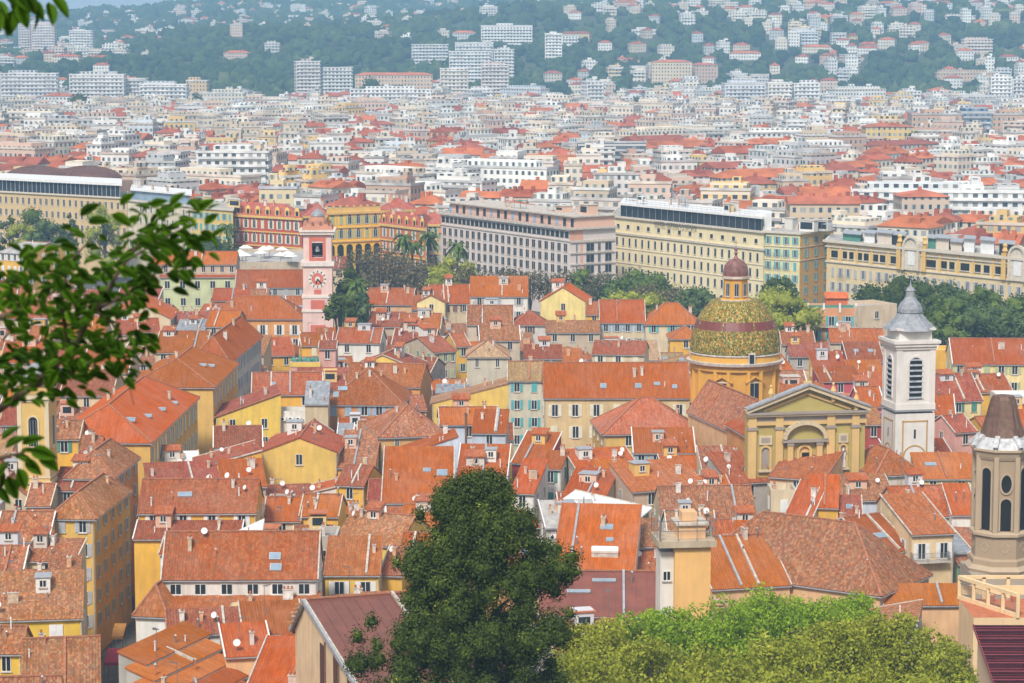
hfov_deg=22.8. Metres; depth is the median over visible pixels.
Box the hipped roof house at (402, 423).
[364,402,442,472]
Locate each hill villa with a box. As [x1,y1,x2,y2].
[0,55,13,65]
[14,54,28,64]
[19,49,37,53]
[44,50,54,62]
[49,44,66,54]
[52,53,82,62]
[59,77,66,87]
[73,44,94,57]
[83,20,92,25]
[87,48,106,55]
[89,71,117,73]
[90,54,105,57]
[93,61,109,70]
[101,29,113,32]
[102,41,119,50]
[112,46,130,54]
[135,26,156,33]
[168,9,187,15]
[176,5,187,9]
[182,16,193,21]
[191,8,202,14]
[224,49,250,59]
[230,20,242,36]
[233,17,252,22]
[264,41,279,52]
[364,6,376,15]
[366,19,384,25]
[374,28,392,37]
[400,32,411,39]
[437,28,449,37]
[452,30,475,39]
[479,3,498,15]
[543,70,561,81]
[562,30,591,40]
[562,35,579,45]
[563,5,576,14]
[567,76,582,83]
[568,9,581,19]
[569,81,580,91]
[578,68,588,78]
[581,58,597,69]
[591,2,609,11]
[598,39,611,50]
[603,4,616,15]
[605,17,616,31]
[605,82,616,93]
[606,63,623,76]
[613,0,639,8]
[622,57,639,61]
[626,3,637,12]
[627,40,645,52]
[629,65,645,69]
[630,68,647,81]
[632,4,641,13]
[635,0,644,11]
[640,27,652,38]
[648,13,661,22]
[657,44,674,56]
[668,79,700,87]
[671,81,706,90]
[677,0,688,9]
[679,10,695,24]
[680,76,699,82]
[685,0,700,5]
[691,30,702,42]
[693,8,708,15]
[702,55,715,63]
[703,42,714,54]
[707,0,730,6]
[716,38,729,52]
[723,6,736,16]
[724,2,738,7]
[726,69,747,79]
[729,50,760,59]
[732,8,747,20]
[732,42,749,50]
[735,76,752,79]
[737,4,753,14]
[742,15,752,26]
[748,0,761,5]
[749,8,767,18]
[749,74,768,78]
[752,76,768,82]
[763,18,773,33]
[768,12,782,24]
[769,27,783,39]
[769,62,779,74]
[775,37,788,49]
[779,5,791,13]
[786,0,797,5]
[788,21,804,30]
[788,30,800,46]
[792,1,804,11]
[795,53,810,63]
[802,44,830,52]
[803,0,823,8]
[807,10,820,18]
[808,13,820,27]
[818,22,829,30]
[819,52,833,65]
[820,77,837,91]
[821,1,834,11]
[821,14,829,23]
[824,57,837,74]
[830,32,846,44]
[831,12,847,23]
[834,0,846,3]
[836,37,849,48]
[839,54,861,65]
[844,54,858,66]
[845,42,856,53]
[846,32,857,40]
[849,11,864,21]
[849,67,860,77]
[850,18,861,25]
[857,4,876,18]
[857,45,878,53]
[859,41,877,46]
[866,0,878,4]
[872,26,881,37]
[875,5,886,16]
[877,36,897,48]
[878,0,892,5]
[887,21,903,31]
[891,5,906,16]
[899,23,915,38]
[907,2,926,12]
[908,0,921,14]
[908,21,920,30]
[908,41,919,53]
[915,40,929,51]
[924,9,935,21]
[937,32,950,43]
[942,65,955,69]
[943,74,962,88]
[944,0,952,9]
[950,42,967,52]
[956,47,973,60]
[960,8,971,22]
[970,0,984,9]
[973,19,985,25]
[974,72,988,83]
[975,54,984,65]
[978,4,992,19]
[985,54,994,71]
[989,13,1000,25]
[993,67,1011,76]
[999,53,1018,61]
[1009,9,1019,23]
[1012,4,1023,12]
[1014,63,1023,74]
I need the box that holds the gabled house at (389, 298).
[367,284,416,312]
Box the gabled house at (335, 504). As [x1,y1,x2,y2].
[298,485,347,528]
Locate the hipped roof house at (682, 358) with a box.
[664,347,689,365]
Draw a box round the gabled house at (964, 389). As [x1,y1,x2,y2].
[935,367,983,418]
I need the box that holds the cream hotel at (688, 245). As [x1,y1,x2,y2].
[612,191,771,298]
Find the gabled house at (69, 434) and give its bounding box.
[57,416,85,469]
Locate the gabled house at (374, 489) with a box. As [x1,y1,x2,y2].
[366,478,381,502]
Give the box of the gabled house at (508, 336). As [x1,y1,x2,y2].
[477,315,520,359]
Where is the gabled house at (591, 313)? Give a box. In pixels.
[585,297,598,319]
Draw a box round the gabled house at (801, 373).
[779,370,806,381]
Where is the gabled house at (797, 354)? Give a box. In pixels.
[785,332,829,369]
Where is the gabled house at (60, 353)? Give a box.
[44,340,86,370]
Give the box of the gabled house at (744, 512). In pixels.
[707,505,754,534]
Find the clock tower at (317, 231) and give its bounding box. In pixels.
[299,205,335,331]
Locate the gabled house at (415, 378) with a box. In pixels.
[346,357,431,419]
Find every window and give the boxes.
[0,254,5,260]
[0,656,11,672]
[4,533,12,540]
[6,254,11,260]
[7,463,13,470]
[12,254,17,260]
[15,499,21,509]
[27,415,39,447]
[36,535,43,543]
[38,580,47,588]
[49,624,62,635]
[51,413,56,447]
[57,441,71,452]
[57,521,65,533]
[63,492,70,501]
[74,521,90,533]
[83,398,89,406]
[86,544,91,557]
[86,567,91,580]
[87,591,91,604]
[88,615,92,628]
[97,519,100,531]
[97,539,100,555]
[97,563,101,578]
[98,586,101,602]
[98,610,102,625]
[103,513,107,525]
[104,534,107,548]
[104,557,108,572]
[105,580,108,595]
[106,603,109,618]
[111,507,114,519]
[111,528,115,542]
[112,550,115,565]
[112,596,116,612]
[113,574,116,588]
[118,502,121,514]
[118,522,121,536]
[119,544,122,559]
[119,567,123,582]
[120,590,123,605]
[125,496,128,508]
[125,516,128,531]
[125,539,129,553]
[126,561,129,576]
[127,468,130,479]
[127,583,130,598]
[134,482,136,496]
[134,503,137,517]
[145,515,154,519]
[151,445,154,461]
[156,442,158,459]
[159,515,165,522]
[160,437,162,455]
[165,281,169,288]
[165,298,170,303]
[168,429,170,444]
[169,452,175,457]
[170,584,182,595]
[172,425,174,442]
[175,515,190,519]
[176,421,178,438]
[180,417,182,434]
[181,298,185,305]
[184,414,186,431]
[188,411,189,427]
[188,438,190,450]
[191,407,193,423]
[192,434,193,450]
[194,584,206,595]
[195,281,200,288]
[195,298,200,305]
[195,404,196,420]
[195,430,197,446]
[204,515,217,519]
[210,224,214,230]
[210,281,214,288]
[214,390,215,405]
[217,387,219,402]
[220,384,222,399]
[220,584,233,595]
[222,214,226,220]
[223,381,225,396]
[225,281,229,287]
[227,378,228,393]
[229,419,235,424]
[230,375,231,390]
[233,372,234,386]
[234,515,249,527]
[235,217,240,226]
[243,217,248,227]
[243,231,248,241]
[246,584,259,595]
[251,218,256,227]
[251,232,256,241]
[258,325,267,334]
[260,232,265,242]
[261,218,263,228]
[261,418,267,428]
[268,219,273,228]
[268,233,273,242]
[271,289,278,294]
[271,583,282,595]
[274,325,283,334]
[276,219,281,229]
[276,233,282,243]
[279,523,285,529]
[283,357,288,365]
[285,220,290,230]
[285,234,290,244]
[290,325,299,334]
[291,339,298,344]
[291,424,297,429]
[293,220,299,230]
[293,234,299,244]
[294,289,301,295]
[295,454,302,465]
[297,583,310,595]
[311,347,316,355]
[324,350,330,359]
[329,581,348,594]
[330,406,336,415]
[338,228,344,238]
[339,215,342,224]
[344,344,349,352]
[344,406,351,415]
[346,214,352,224]
[346,228,352,238]
[346,487,353,499]
[348,439,353,445]
[355,214,361,223]
[355,228,361,237]
[355,581,375,592]
[358,406,370,415]
[363,214,369,223]
[365,227,368,237]
[366,344,370,352]
[369,511,376,518]
[372,213,378,223]
[372,227,378,236]
[372,406,385,415]
[382,226,386,236]
[382,240,386,250]
[389,227,393,237]
[389,241,393,251]
[411,230,415,240]
[415,349,419,355]
[431,227,438,236]
[431,255,438,264]
[441,216,569,238]
[442,353,448,362]
[445,369,448,377]
[446,305,449,312]
[449,353,454,361]
[452,305,457,312]
[454,229,457,236]
[458,363,466,371]
[459,348,467,356]
[460,305,465,311]
[467,426,471,437]
[475,298,483,304]
[475,358,478,367]
[477,232,480,239]
[477,242,480,250]
[477,253,480,261]
[483,233,486,240]
[483,243,486,251]
[483,254,486,262]
[486,435,492,443]
[487,451,493,457]
[489,233,492,241]
[489,244,492,252]
[489,255,492,263]
[495,234,498,242]
[495,245,498,253]
[495,256,498,263]
[495,358,499,367]
[501,235,504,243]
[501,246,504,254]
[501,256,504,264]
[507,236,510,244]
[507,247,510,254]
[507,257,510,265]
[508,342,512,350]
[511,382,522,392]
[511,400,522,409]
[511,417,522,427]
[513,237,516,244]
[513,247,516,255]
[513,258,516,266]
[513,435,522,444]
[514,298,522,305]
[514,311,522,317]
[519,237,522,245]
[519,248,522,256]
[519,259,522,267]
[519,495,525,507]
[525,326,534,333]
[528,400,539,409]
[529,417,539,427]
[531,382,537,392]
[535,435,541,441]
[538,240,541,248]
[538,251,541,259]
[538,262,541,270]
[544,241,547,249]
[544,252,547,260]
[544,263,547,271]
[548,404,561,416]
[548,471,556,483]
[548,492,553,499]
[551,426,557,431]
[552,334,556,341]
[557,242,560,251]
[557,254,560,262]
[569,404,581,416]
[569,426,581,438]
[570,334,574,341]
[582,451,588,457]
[584,476,590,482]
[586,243,593,251]
[586,254,593,262]
[586,265,594,273]
[589,334,592,341]
[589,426,591,437]
[590,404,602,416]
[595,356,605,361]
[601,324,610,331]
[605,242,611,250]
[605,253,611,261]
[605,264,611,272]
[612,324,621,331]
[613,356,623,361]
[619,488,621,499]
[623,324,632,331]
[625,436,631,446]
[633,356,637,361]
[634,324,643,331]
[635,455,647,459]
[639,465,645,472]
[647,493,653,505]
[649,325,658,332]
[650,455,657,458]
[653,255,656,264]
[660,256,662,265]
[662,571,671,581]
[666,257,669,266]
[667,242,669,251]
[667,447,673,453]
[668,325,676,332]
[673,404,685,415]
[683,340,687,348]
[686,244,689,253]
[686,259,689,268]
[693,245,695,254]
[693,260,695,269]
[700,246,702,255]
[700,261,702,270]
[706,277,709,286]
[707,262,709,271]
[709,478,713,483]
[713,263,716,272]
[713,278,716,287]
[720,248,723,257]
[720,264,723,272]
[725,283,729,296]
[727,249,730,258]
[734,284,738,296]
[741,251,744,260]
[742,514,747,519]
[743,283,746,296]
[748,267,751,276]
[748,282,751,292]
[750,382,758,399]
[755,268,758,277]
[755,283,758,293]
[765,236,770,243]
[765,248,770,256]
[765,261,770,268]
[765,273,770,280]
[774,236,779,244]
[774,249,779,256]
[774,261,779,269]
[780,500,787,512]
[783,237,788,244]
[783,249,788,257]
[783,262,788,269]
[792,237,797,245]
[792,250,797,257]
[792,275,797,283]
[797,358,802,366]
[804,262,807,269]
[804,274,807,282]
[804,287,807,294]
[805,236,808,244]
[813,330,820,340]
[814,248,817,255]
[814,260,817,268]
[814,273,817,280]
[814,285,817,293]
[826,316,836,326]
[830,281,834,290]
[831,267,834,276]
[837,282,842,291]
[838,268,842,277]
[838,383,843,392]
[842,316,853,326]
[845,269,850,277]
[845,283,849,292]
[853,284,857,292]
[855,481,861,488]
[860,270,865,279]
[869,271,872,280]
[870,426,877,437]
[875,311,878,318]
[876,272,880,281]
[884,273,888,282]
[900,538,905,554]
[912,475,918,482]
[914,543,929,560]
[936,542,951,559]
[954,365,964,371]
[955,403,964,412]
[962,434,968,444]
[964,281,969,290]
[970,402,976,412]
[984,366,989,372]
[990,284,995,292]
[995,366,1007,374]
[998,285,1003,294]
[1008,286,1011,295]
[1009,366,1020,374]
[1009,382,1020,389]
[1016,287,1021,296]
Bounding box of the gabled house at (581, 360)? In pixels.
[567,358,591,361]
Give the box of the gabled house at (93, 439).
[79,428,104,453]
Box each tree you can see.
[0,215,20,250]
[2,220,38,243]
[19,206,52,242]
[30,219,69,243]
[33,237,79,261]
[66,213,81,264]
[67,92,89,101]
[81,202,127,275]
[190,236,233,250]
[192,93,203,99]
[218,223,238,243]
[219,240,239,250]
[321,292,358,333]
[333,266,368,317]
[335,247,383,279]
[336,279,367,316]
[339,459,584,682]
[341,278,372,306]
[342,291,374,326]
[353,244,400,286]
[359,75,383,88]
[360,266,388,291]
[370,248,410,287]
[381,256,428,288]
[392,233,415,272]
[400,241,422,263]
[401,255,440,294]
[415,231,440,262]
[415,258,453,293]
[424,254,480,285]
[442,260,488,284]
[445,241,469,274]
[484,267,509,275]
[493,266,531,286]
[522,270,548,309]
[529,270,567,298]
[544,269,587,293]
[545,639,624,682]
[550,616,645,682]
[566,266,602,299]
[579,271,611,300]
[595,267,645,298]
[597,606,691,678]
[600,288,630,298]
[605,631,685,682]
[615,290,667,313]
[616,677,636,682]
[623,269,678,298]
[624,278,661,296]
[633,95,639,101]
[643,605,717,660]
[653,285,687,301]
[661,282,688,301]
[662,642,753,682]
[662,664,725,682]
[664,592,774,681]
[670,285,716,308]
[686,287,721,316]
[714,581,814,678]
[720,625,839,682]
[739,663,817,682]
[748,285,797,317]
[759,275,797,298]
[760,287,826,331]
[763,276,798,297]
[779,592,862,655]
[787,615,893,682]
[807,589,887,659]
[810,659,896,682]
[828,608,934,681]
[845,72,874,85]
[850,282,884,300]
[878,269,924,312]
[878,621,970,682]
[885,672,948,682]
[896,277,963,308]
[916,281,963,310]
[916,640,981,682]
[922,287,1003,306]
[922,294,946,344]
[925,291,977,344]
[955,301,1012,337]
[968,282,1005,307]
[972,303,1023,337]
[982,289,1023,316]
[1015,293,1023,316]
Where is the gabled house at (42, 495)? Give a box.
[24,475,59,509]
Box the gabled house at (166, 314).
[110,294,178,333]
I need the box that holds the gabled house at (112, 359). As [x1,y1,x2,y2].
[86,348,139,378]
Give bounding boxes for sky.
[0,0,339,10]
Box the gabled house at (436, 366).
[417,352,445,380]
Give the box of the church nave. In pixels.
[724,419,744,457]
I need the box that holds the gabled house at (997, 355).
[945,337,1023,389]
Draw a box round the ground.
[13,2,1023,682]
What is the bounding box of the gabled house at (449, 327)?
[444,308,466,335]
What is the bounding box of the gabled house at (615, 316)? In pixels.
[598,299,645,339]
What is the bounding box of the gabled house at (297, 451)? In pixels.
[262,419,344,483]
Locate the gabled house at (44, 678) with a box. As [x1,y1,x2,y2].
[0,674,63,682]
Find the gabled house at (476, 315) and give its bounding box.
[466,298,513,340]
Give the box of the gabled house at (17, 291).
[0,277,32,311]
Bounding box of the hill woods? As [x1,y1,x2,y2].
[0,0,1023,95]
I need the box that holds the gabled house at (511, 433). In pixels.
[509,422,514,485]
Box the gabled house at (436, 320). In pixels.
[398,308,444,335]
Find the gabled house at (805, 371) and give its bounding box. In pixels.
[779,365,808,380]
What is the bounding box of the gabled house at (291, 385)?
[251,369,322,405]
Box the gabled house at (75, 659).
[21,629,101,682]
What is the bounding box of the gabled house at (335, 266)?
[332,256,349,326]
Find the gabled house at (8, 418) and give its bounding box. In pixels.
[0,406,16,432]
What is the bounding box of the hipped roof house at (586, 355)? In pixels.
[562,345,591,360]
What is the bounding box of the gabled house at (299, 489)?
[262,459,311,495]
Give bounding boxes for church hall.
[731,511,932,608]
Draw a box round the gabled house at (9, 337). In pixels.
[0,332,18,355]
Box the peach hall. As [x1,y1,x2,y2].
[286,590,518,682]
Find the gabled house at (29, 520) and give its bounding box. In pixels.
[0,504,56,543]
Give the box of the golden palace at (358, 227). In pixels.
[325,204,382,281]
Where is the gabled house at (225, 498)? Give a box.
[137,456,263,527]
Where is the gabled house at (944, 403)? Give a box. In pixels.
[931,388,955,417]
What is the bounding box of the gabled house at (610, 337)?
[602,336,618,339]
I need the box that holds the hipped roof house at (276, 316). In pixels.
[205,295,302,344]
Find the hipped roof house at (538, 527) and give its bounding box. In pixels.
[514,504,539,537]
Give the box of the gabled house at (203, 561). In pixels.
[160,506,323,596]
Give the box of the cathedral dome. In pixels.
[686,242,783,402]
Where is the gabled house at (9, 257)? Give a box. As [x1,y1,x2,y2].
[0,240,74,292]
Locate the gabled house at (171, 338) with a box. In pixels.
[155,325,212,362]
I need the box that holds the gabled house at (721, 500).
[653,475,756,530]
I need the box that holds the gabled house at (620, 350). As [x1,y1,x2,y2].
[591,328,649,361]
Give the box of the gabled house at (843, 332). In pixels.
[827,321,883,350]
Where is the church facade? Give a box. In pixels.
[744,381,871,478]
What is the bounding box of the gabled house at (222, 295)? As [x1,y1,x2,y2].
[212,282,250,303]
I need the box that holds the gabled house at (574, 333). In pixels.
[545,310,600,353]
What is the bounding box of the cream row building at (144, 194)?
[128,178,192,274]
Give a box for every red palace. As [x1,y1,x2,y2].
[227,197,302,248]
[302,199,327,247]
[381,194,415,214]
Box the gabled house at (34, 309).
[0,292,55,326]
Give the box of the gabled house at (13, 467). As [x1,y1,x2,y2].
[3,458,27,509]
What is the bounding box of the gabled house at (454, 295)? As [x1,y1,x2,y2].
[428,274,469,322]
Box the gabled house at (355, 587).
[329,565,362,597]
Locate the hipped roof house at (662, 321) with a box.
[643,302,696,351]
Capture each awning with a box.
[104,648,121,682]
[111,623,125,647]
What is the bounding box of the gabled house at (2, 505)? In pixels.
[0,499,5,511]
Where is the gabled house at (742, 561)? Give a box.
[710,523,792,616]
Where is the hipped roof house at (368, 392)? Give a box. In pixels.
[330,367,411,432]
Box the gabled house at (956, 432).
[934,408,977,453]
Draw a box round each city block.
[0,94,42,108]
[0,135,28,141]
[0,138,55,156]
[0,163,32,170]
[6,109,63,122]
[7,154,49,165]
[10,130,38,140]
[19,112,97,125]
[23,113,47,129]
[28,131,76,155]
[31,122,109,134]
[33,101,52,108]
[42,154,77,162]
[48,160,65,168]
[52,129,97,142]
[59,110,126,118]
[59,160,97,168]
[71,140,90,151]
[76,109,130,121]
[85,135,119,156]
[87,116,120,129]
[98,163,126,172]
[100,148,140,165]
[105,127,141,147]
[119,162,157,185]
[123,93,143,105]
[127,100,151,116]
[128,115,158,136]
[132,148,157,162]
[135,131,152,140]
[137,154,189,166]
[138,136,182,151]
[142,111,221,120]
[147,150,190,159]
[147,171,199,193]
[154,126,182,135]
[164,116,196,130]
[178,134,205,144]
[180,166,260,185]
[190,190,217,198]
[196,118,272,136]
[197,112,216,125]
[199,179,231,194]
[203,143,276,150]
[209,188,251,201]
[222,111,272,124]
[224,182,259,194]
[225,120,242,138]
[226,103,255,112]
[228,114,257,121]
[242,96,267,103]
[254,144,286,167]
[257,131,277,144]
[262,97,298,103]
[272,162,349,176]
[279,124,300,142]
[279,165,301,185]
[280,113,305,131]
[293,191,339,211]
[294,105,344,113]
[294,167,330,191]
[297,150,326,164]
[297,163,338,176]
[299,136,323,149]
[306,121,325,131]
[306,178,357,193]
[308,137,344,158]
[314,110,349,123]
[317,94,342,104]
[321,91,342,96]
[321,126,354,133]
[322,156,359,169]
[324,193,381,218]
[326,125,350,142]
[327,153,363,164]
[336,103,365,114]
[341,119,394,127]
[344,141,362,150]
[348,136,373,149]
[351,95,387,110]
[355,165,410,183]
[357,127,392,137]
[359,161,397,168]
[359,188,408,215]
[363,150,388,163]
[365,169,399,181]
[365,171,424,201]
[369,130,402,146]
[373,107,391,121]
[373,108,397,112]
[376,137,412,151]
[392,102,422,115]
[392,160,426,166]
[395,167,435,180]
[403,121,429,141]
[403,133,421,144]
[410,191,443,207]
[415,109,436,125]
[415,181,462,197]
[418,168,497,190]
[424,154,485,166]
[424,156,480,178]
[425,133,453,148]
[426,101,474,108]
[427,159,466,166]
[428,139,452,149]
[430,125,465,135]
[442,146,483,158]
[449,131,497,142]
[452,104,462,111]
[453,138,482,144]
[456,141,488,152]
[458,188,500,200]
[464,158,558,188]
[465,124,492,133]
[470,107,504,120]
[480,152,575,162]
[482,111,504,128]
[489,150,525,159]
[492,126,519,133]
[495,96,514,110]
[497,130,525,150]
[499,186,547,202]
[500,83,549,95]
[515,104,540,107]
[515,140,554,151]
[518,91,540,97]
[520,111,551,125]
[520,177,573,189]
[523,155,559,174]
[525,121,564,130]
[526,125,564,136]
[529,106,553,112]
[536,95,579,103]
[547,136,571,145]
[548,146,575,154]
[548,175,576,191]
[553,131,578,139]
[555,112,582,120]
[560,171,639,184]
[563,157,582,184]
[566,187,636,198]
[571,194,723,213]
[572,179,617,197]
[575,108,607,120]
[576,143,600,164]
[579,120,613,137]
[582,162,617,172]
[593,132,619,140]
[593,161,641,194]
[599,96,639,101]
[606,120,620,128]
[610,102,640,115]
[614,159,636,171]
[620,119,635,128]
[620,126,693,131]
[620,133,683,140]
[620,149,645,160]
[626,114,644,120]
[627,174,672,198]
[630,99,681,115]
[630,159,656,170]
[635,117,669,126]
[643,138,703,150]
[645,109,670,116]
[646,170,676,197]
[652,145,691,162]
[653,151,697,172]
[671,110,693,117]
[673,181,709,198]
[676,188,700,199]
[679,167,714,182]
[680,125,739,137]
[693,85,712,97]
[695,105,718,115]
[698,159,742,173]
[699,97,726,106]
[700,116,734,124]
[700,137,720,146]
[700,176,755,200]
[709,166,795,182]
[710,142,777,159]
[713,122,739,128]
[719,103,739,115]
[723,197,785,208]
[724,128,802,140]
[740,127,804,131]
[742,173,776,190]
[745,136,789,144]
[746,199,785,228]
[748,110,775,124]
[748,145,780,163]
[749,123,768,127]
[758,193,814,198]
[762,97,778,114]
[767,146,787,164]
[769,136,820,148]
[772,145,802,167]
[772,168,807,189]
[773,95,796,109]
[773,110,801,117]
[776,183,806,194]
[781,113,806,127]
[783,137,815,148]
[792,161,858,179]
[795,125,832,139]
[795,165,833,185]
[796,183,850,195]
[797,101,815,109]
[797,148,836,164]
[806,139,851,151]
[808,110,825,121]
[823,174,859,185]
[827,159,864,169]
[828,131,866,151]
[829,84,885,97]
[830,97,860,105]
[830,114,847,122]
[831,102,849,115]
[832,210,880,236]
[840,124,858,130]
[845,191,887,215]
[847,112,868,122]
[854,171,878,182]
[855,151,893,167]
[856,158,880,168]
[858,164,880,177]
[863,144,909,159]
[864,137,938,150]
[867,115,906,124]
[869,96,889,105]
[875,166,912,180]
[876,212,943,241]
[881,167,929,175]
[893,153,922,168]
[900,212,954,234]
[901,86,921,98]
[907,99,934,112]
[908,149,933,168]
[909,144,928,150]
[913,123,975,136]
[926,86,946,93]
[927,170,955,178]
[931,97,949,102]
[933,116,966,129]
[934,136,960,149]
[934,145,983,173]
[934,208,962,230]
[943,176,992,189]
[945,135,1005,139]
[949,92,1012,102]
[950,98,964,105]
[953,127,978,140]
[956,144,992,156]
[956,225,976,233]
[959,211,991,229]
[960,175,998,185]
[961,141,979,143]
[961,164,1004,178]
[963,228,992,245]
[976,209,1023,234]
[985,135,1023,153]
[993,229,1023,248]
[1001,135,1023,140]
[1001,157,1023,166]
[1002,118,1023,131]
[1007,168,1023,178]
[1015,181,1023,188]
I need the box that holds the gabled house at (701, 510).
[660,499,714,530]
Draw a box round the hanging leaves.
[0,0,68,36]
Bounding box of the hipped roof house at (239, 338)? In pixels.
[200,315,263,396]
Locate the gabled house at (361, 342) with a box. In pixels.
[335,317,386,361]
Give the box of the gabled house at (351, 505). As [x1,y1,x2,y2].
[346,493,365,518]
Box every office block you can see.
[576,139,646,161]
[592,138,615,164]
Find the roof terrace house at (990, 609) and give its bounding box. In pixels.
[957,575,1023,677]
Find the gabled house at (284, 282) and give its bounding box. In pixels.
[235,266,302,298]
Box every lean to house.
[0,436,17,457]
[0,569,85,636]
[18,559,54,570]
[27,526,87,634]
[48,552,82,569]
[56,382,60,399]
[56,400,89,418]
[114,278,163,305]
[117,620,212,682]
[124,627,222,682]
[125,329,158,347]
[132,505,244,641]
[133,653,225,682]
[138,348,154,369]
[143,461,183,477]
[158,535,163,572]
[159,267,238,310]
[160,444,198,461]
[164,605,239,644]
[169,586,320,608]
[169,661,248,682]
[176,315,206,329]
[180,458,219,477]
[192,440,262,467]
[200,291,222,310]
[213,384,280,441]
[217,456,266,496]
[218,616,269,681]
[237,584,299,635]
[240,518,264,529]
[247,634,295,682]
[261,334,271,371]
[264,510,306,529]
[267,370,324,380]
[271,336,294,370]
[281,631,294,635]
[285,295,302,307]
[297,367,349,395]
[298,331,333,354]
[299,333,326,356]
[304,381,330,427]
[311,474,337,492]
[315,318,337,339]
[323,534,383,595]
[337,422,354,435]
[337,429,379,476]
[338,412,373,429]
[359,589,404,594]
[368,308,405,335]
[381,445,454,511]
[381,543,409,590]
[385,505,403,512]
[386,325,401,350]
[401,423,458,473]
[411,295,432,312]
[430,377,508,425]
[431,378,466,395]
[435,379,470,394]
[455,442,510,483]
[464,408,509,443]
[469,275,528,317]
[469,341,478,346]
[510,427,562,482]
[510,458,548,519]
[520,331,532,359]
[535,531,554,619]
[537,498,594,540]
[544,444,568,499]
[555,502,641,569]
[560,467,615,498]
[562,347,580,361]
[563,489,652,517]
[565,445,634,483]
[593,456,624,467]
[606,338,660,361]
[609,457,704,517]
[631,427,695,459]
[637,530,669,571]
[639,517,658,550]
[657,438,696,472]
[696,444,737,474]
[699,469,729,483]
[705,449,769,513]
[733,520,748,530]
[768,450,844,487]
[779,353,793,369]
[785,479,823,516]
[807,473,839,518]
[808,348,844,380]
[811,365,859,392]
[836,494,862,518]
[839,472,890,513]
[842,341,882,366]
[844,359,882,371]
[857,599,922,652]
[859,370,882,391]
[865,408,880,448]
[878,437,951,451]
[879,492,956,582]
[882,581,958,646]
[910,451,971,485]
[941,482,970,526]
[951,525,970,581]
[952,525,971,546]
[953,555,968,582]
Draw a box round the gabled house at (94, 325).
[56,314,111,347]
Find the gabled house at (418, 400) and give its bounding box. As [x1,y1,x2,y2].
[410,394,427,415]
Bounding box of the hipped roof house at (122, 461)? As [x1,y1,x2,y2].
[62,429,140,595]
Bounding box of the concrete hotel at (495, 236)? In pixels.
[437,196,617,311]
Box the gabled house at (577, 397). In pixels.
[542,356,689,448]
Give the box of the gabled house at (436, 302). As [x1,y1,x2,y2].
[415,286,447,320]
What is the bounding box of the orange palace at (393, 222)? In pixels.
[378,207,426,294]
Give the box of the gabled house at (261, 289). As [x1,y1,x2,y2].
[250,278,270,294]
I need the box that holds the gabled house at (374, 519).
[340,500,430,561]
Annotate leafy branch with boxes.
[0,192,226,412]
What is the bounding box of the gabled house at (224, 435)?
[213,418,262,450]
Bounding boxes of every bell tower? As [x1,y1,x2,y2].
[13,363,59,491]
[878,280,940,461]
[960,394,1023,598]
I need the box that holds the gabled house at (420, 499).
[402,492,438,527]
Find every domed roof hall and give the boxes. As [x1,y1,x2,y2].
[7,165,64,175]
[63,165,131,216]
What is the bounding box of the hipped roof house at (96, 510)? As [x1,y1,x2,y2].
[55,454,132,651]
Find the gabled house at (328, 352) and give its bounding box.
[318,339,338,366]
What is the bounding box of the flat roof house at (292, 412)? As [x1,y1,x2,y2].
[281,406,304,432]
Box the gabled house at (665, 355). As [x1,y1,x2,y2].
[660,347,683,361]
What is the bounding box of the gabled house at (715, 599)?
[710,596,733,619]
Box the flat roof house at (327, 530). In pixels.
[318,522,339,598]
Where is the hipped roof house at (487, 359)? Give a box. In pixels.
[464,335,510,385]
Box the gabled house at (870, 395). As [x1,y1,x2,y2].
[848,375,883,416]
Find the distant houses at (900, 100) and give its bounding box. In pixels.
[0,0,1023,263]
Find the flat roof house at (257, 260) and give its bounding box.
[239,249,302,268]
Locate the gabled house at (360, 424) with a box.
[357,416,375,429]
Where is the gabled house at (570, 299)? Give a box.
[538,278,592,319]
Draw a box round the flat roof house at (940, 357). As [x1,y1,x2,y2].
[935,345,945,372]
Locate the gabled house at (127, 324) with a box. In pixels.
[115,313,159,345]
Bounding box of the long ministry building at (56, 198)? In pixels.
[0,173,127,277]
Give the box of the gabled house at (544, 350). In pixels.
[523,336,562,361]
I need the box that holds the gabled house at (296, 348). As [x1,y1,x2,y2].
[288,332,298,357]
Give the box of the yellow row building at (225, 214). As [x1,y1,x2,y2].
[190,195,239,245]
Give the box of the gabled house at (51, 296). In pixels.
[33,289,57,299]
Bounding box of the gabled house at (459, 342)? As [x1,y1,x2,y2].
[444,329,471,378]
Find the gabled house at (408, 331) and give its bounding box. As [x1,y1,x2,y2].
[391,318,439,348]
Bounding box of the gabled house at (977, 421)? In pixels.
[969,415,985,433]
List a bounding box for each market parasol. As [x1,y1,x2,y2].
[258,247,270,258]
[273,252,286,261]
[284,253,296,256]
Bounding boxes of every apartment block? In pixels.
[0,70,58,98]
[18,23,31,48]
[31,22,56,50]
[41,92,75,102]
[69,27,94,46]
[69,72,125,97]
[126,77,148,96]
[139,81,189,98]
[186,77,209,96]
[195,144,272,185]
[200,87,246,103]
[258,173,299,207]
[294,56,320,92]
[321,67,352,92]
[350,84,431,100]
[355,71,432,88]
[411,44,448,64]
[417,94,425,102]
[438,93,462,101]
[440,68,468,94]
[449,51,491,81]
[455,42,493,61]
[466,86,493,97]
[481,23,532,44]
[481,62,509,94]
[487,97,500,102]
[494,45,513,76]
[544,32,561,58]
[580,76,603,100]
[631,27,655,35]
[651,59,691,83]
[692,62,717,83]
[721,78,765,101]
[763,217,835,302]
[765,79,792,97]
[785,192,861,223]
[788,28,818,44]
[792,24,821,39]
[792,80,820,100]
[836,67,861,81]
[850,178,1023,213]
[862,121,913,139]
[892,186,949,215]
[907,106,962,125]
[934,68,994,81]
[943,14,975,19]
[956,107,992,132]
[961,37,992,53]
[989,72,1012,95]
[992,106,1023,132]
[1012,74,1023,95]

